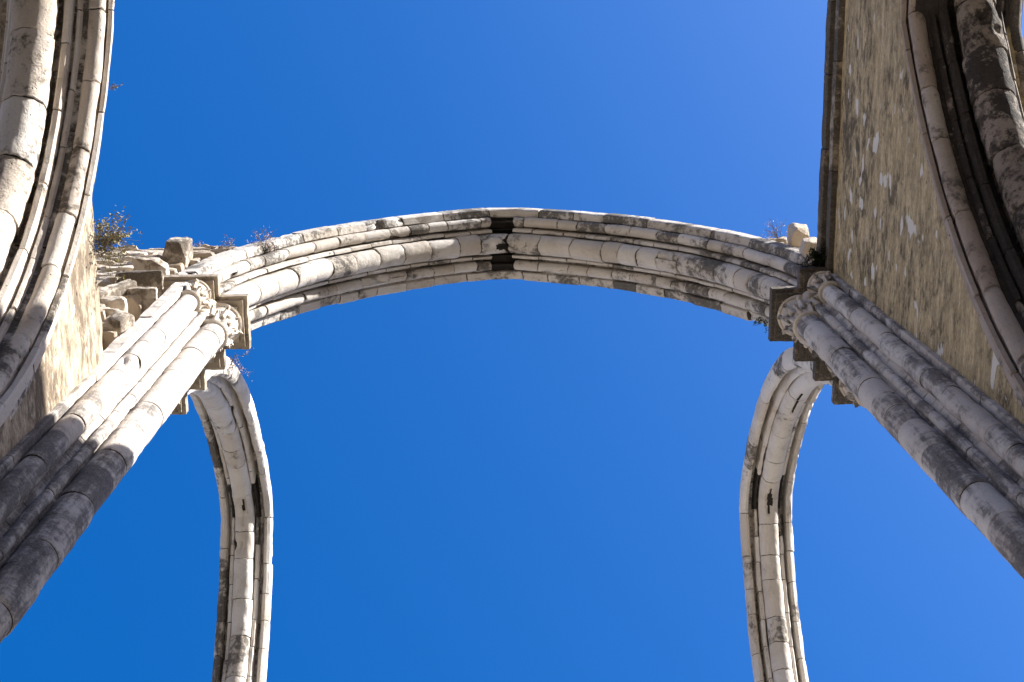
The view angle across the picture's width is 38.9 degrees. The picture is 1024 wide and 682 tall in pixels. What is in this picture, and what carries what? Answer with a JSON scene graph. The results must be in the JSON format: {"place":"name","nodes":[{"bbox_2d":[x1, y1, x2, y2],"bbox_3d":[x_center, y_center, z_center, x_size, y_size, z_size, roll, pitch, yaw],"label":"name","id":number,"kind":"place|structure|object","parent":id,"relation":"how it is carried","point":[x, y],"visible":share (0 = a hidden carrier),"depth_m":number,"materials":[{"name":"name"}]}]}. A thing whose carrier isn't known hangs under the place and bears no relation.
{"place":"outdoors","nodes":[
{"label":"outdoors","id":0,"kind":"place"},
{"bbox_2d":[0,0,1023,681],"label":"sky","id":1,"kind":"structure","parent":0,"point":[496,480],"materials":[{"name":"blue"}]},
{"label":"ground","id":2,"kind":"structure","parent":0,"visible":0},
{"bbox_2d":[0,0,103,459],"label":"nave wall","id":3,"kind":"structure","parent":2,"relation":"on","point":[72,358],"depth_m":14.56,"materials":[{"name":"beige stone"}]},
{"bbox_2d":[0,0,114,426],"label":"arcade arch","id":4,"kind":"structure","parent":3,"relation":"attached to","point":[55,67],"depth_m":14.74,"materials":[{"name":"stone"}]},
{"bbox_2d":[109,83,122,89],"bbox_3d":[-4.282,-2.754,15.690,0.126,0.155,0.092,8,-77,-3],"label":"weed","id":5,"kind":"object","parent":4,"relation":"attached to","point":[114,86],"visible":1,"depth_m":15.66,"materials":[{"name":"plant"}]},
{"bbox_2d":[94,205,142,281],"bbox_3d":[-4.319,-1.064,15.694,0.698,0.646,0.863,-1,-76,-1],"label":"plant","id":6,"kind":"object","parent":3,"relation":"on","point":[106,238],"visible":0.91,"depth_m":15.59,"materials":[{"name":"green plant"}]},
{"bbox_2d":[0,274,250,642],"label":"compound pier","id":7,"kind":"structure","parent":2,"relation":"on","point":[67,462],"depth_m":14.29,"materials":[{"name":"stone"}]},
{"bbox_2d":[95,244,235,350],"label":"rubble wall","id":8,"kind":"structure","parent":7,"relation":"on","point":[128,303],"depth_m":21.21,"materials":[{"name":"stone"}]},
{"bbox_2d":[98,279,137,302],"bbox_3d":[-5.121,-0.535,18.606,0.502,0.850,0.392,-1,-76,-1],"label":"broken stone","id":9,"kind":"object","parent":8,"relation":"on","point":[119,288],"visible":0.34,"depth_m":18.56,"materials":[{"name":"beige stone"}]},
{"bbox_2d":[102,310,134,336],"bbox_3d":[-4.694,-0.189,17.295,0.346,0.434,0.336,-1,-76,-1],"label":"broken stone","id":10,"kind":"object","parent":8,"relation":"on","point":[119,322],"visible":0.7,"depth_m":17.15,"materials":[{"name":"beige stone"}]},
{"bbox_2d":[115,270,163,295],"bbox_3d":[-5.070,-0.787,19.773,0.655,0.179,0.366,-1,-76,-1],"label":"broken stone","id":11,"kind":"object","parent":8,"relation":"on","point":[148,278],"visible":0.51,"depth_m":19.69,"materials":[{"name":"stone"}]},
{"bbox_2d":[127,287,157,312],"bbox_3d":[-4.885,-0.533,18.803,0.581,0.166,0.347,-1,-76,-1],"label":"broken stone","id":12,"kind":"object","parent":8,"relation":"on","point":[148,295],"visible":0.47,"depth_m":18.75,"materials":[{"name":"beige stone"}]},
{"bbox_2d":[132,257,169,274],"bbox_3d":[-5.151,-1.011,20.690,0.511,0.235,0.369,-1,-76,-1],"label":"broken stone","id":13,"kind":"object","parent":8,"relation":"on","point":[148,263],"visible":0.55,"depth_m":20.59,"materials":[{"name":"beige stone"}]},
{"bbox_2d":[162,237,192,267],"bbox_3d":[-5.082,-1.349,22.049,0.404,0.485,0.440,-1,-76,-1],"label":"broken stone","id":14,"kind":"object","parent":8,"relation":"on","point":[178,249],"visible":0.91,"depth_m":21.84,"materials":[{"name":"beige stone"}]},
{"bbox_2d":[220,234,234,245],"bbox_3d":[-4.491,-1.573,23.350,0.434,0.264,0.324,-1,-76,-1],"label":"weed","id":15,"kind":"object","parent":8,"relation":"on","point":[229,242],"visible":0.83,"depth_m":23.31,"materials":[{"name":"brown plant"}]},
{"bbox_2d":[223,348,252,382],"bbox_3d":[-3.902,0.361,20.516,0.486,0.369,0.483,-1,-76,-1],"label":"weed","id":16,"kind":"object","parent":7,"relation":"attached to","point":[239,367],"visible":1,"depth_m":20.52,"materials":[{"name":"white plant"}]},
{"bbox_2d":[178,208,811,330],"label":"transverse arch","id":17,"kind":"structure","parent":7,"relation":"on","point":[734,273],"depth_m":25.13,"materials":[{"name":"stone"}]},
{"bbox_2d":[246,225,283,253],"bbox_3d":[-3.967,-1.634,23.420,0.535,0.587,0.598,41,-81,-10],"label":"weed","id":18,"kind":"object","parent":17,"relation":"on","point":[269,246],"visible":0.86,"depth_m":23.29,"materials":[{"name":"brown plant"}]},
{"bbox_2d":[752,316,767,332],"bbox_3d":[3.958,-0.280,23.041,0.336,0.315,0.204,26,-78,-7],"label":"weed","id":19,"kind":"object","parent":17,"relation":"attached to","point":[759,322],"visible":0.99,"depth_m":23.01,"materials":[{"name":"green plant"}]},
{"bbox_2d":[799,237,816,259],"bbox_3d":[4.466,-1.375,21.673,0.318,0.537,0.325,-1,-76,-1],"label":"broken stone","id":20,"kind":"object","parent":17,"relation":"attached to","point":[806,244],"visible":0.56,"depth_m":21.48,"materials":[{"name":"beige stone"}]},
{"bbox_2d":[768,266,1023,578],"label":"compound pier","id":21,"kind":"structure","parent":2,"relation":"on","point":[956,435],"depth_m":15.15,"materials":[{"name":"stone"}]},
{"bbox_2d":[768,236,810,247],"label":"rubble wall","id":22,"kind":"structure","parent":21,"relation":"on","point":[783,239],"depth_m":23.32,"materials":[{"name":"stone"}]},
{"bbox_2d":[762,220,787,239],"bbox_3d":[4.277,-1.679,23.346,0.527,0.608,0.631,19,-78,-6],"label":"weed","id":23,"kind":"object","parent":22,"relation":"on","point":[775,234],"visible":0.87,"depth_m":23.36,"materials":[{"name":"brown plant"}]},
{"bbox_2d":[787,223,808,246],"bbox_3d":[4.528,-1.681,22.995,0.305,0.525,0.332,6,-77,-3],"label":"broken stone","id":24,"kind":"object","parent":22,"relation":"on","point":[797,233],"visible":0.85,"depth_m":22.78,"materials":[{"name":"beige stone"}]},
{"bbox_2d":[800,237,826,266],"bbox_3d":[4.345,-1.147,20.410,0.622,0.459,0.671,-1,-76,-1],"label":"fern clump","id":25,"kind":"object","parent":21,"relation":"on","point":[815,257],"visible":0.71,"depth_m":20.36,"materials":[{"name":"green plant"}]},
{"bbox_2d":[816,0,1023,424],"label":"nave wall","id":26,"kind":"structure","parent":2,"relation":"on","point":[881,231],"depth_m":17.41,"materials":[{"name":"stone"}]},
{"bbox_2d":[900,0,1023,410],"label":"arcade arch","id":27,"kind":"structure","parent":26,"relation":"attached to","point":[968,107],"depth_m":15.15,"materials":[{"name":"stone"}]},
{"label":"transept floor","id":28,"kind":"structure","parent":0,"visible":0},
{"bbox_2d":[187,356,272,681],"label":"side arch","id":29,"kind":"structure","parent":28,"relation":"on","point":[226,410],"depth_m":26.27,"materials":[{"name":"stone"}]},
{"bbox_2d":[739,347,832,681],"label":"side arch","id":30,"kind":"structure","parent":28,"relation":"on","point":[791,388],"depth_m":26.38,"materials":[{"name":"stone"}]}
]}

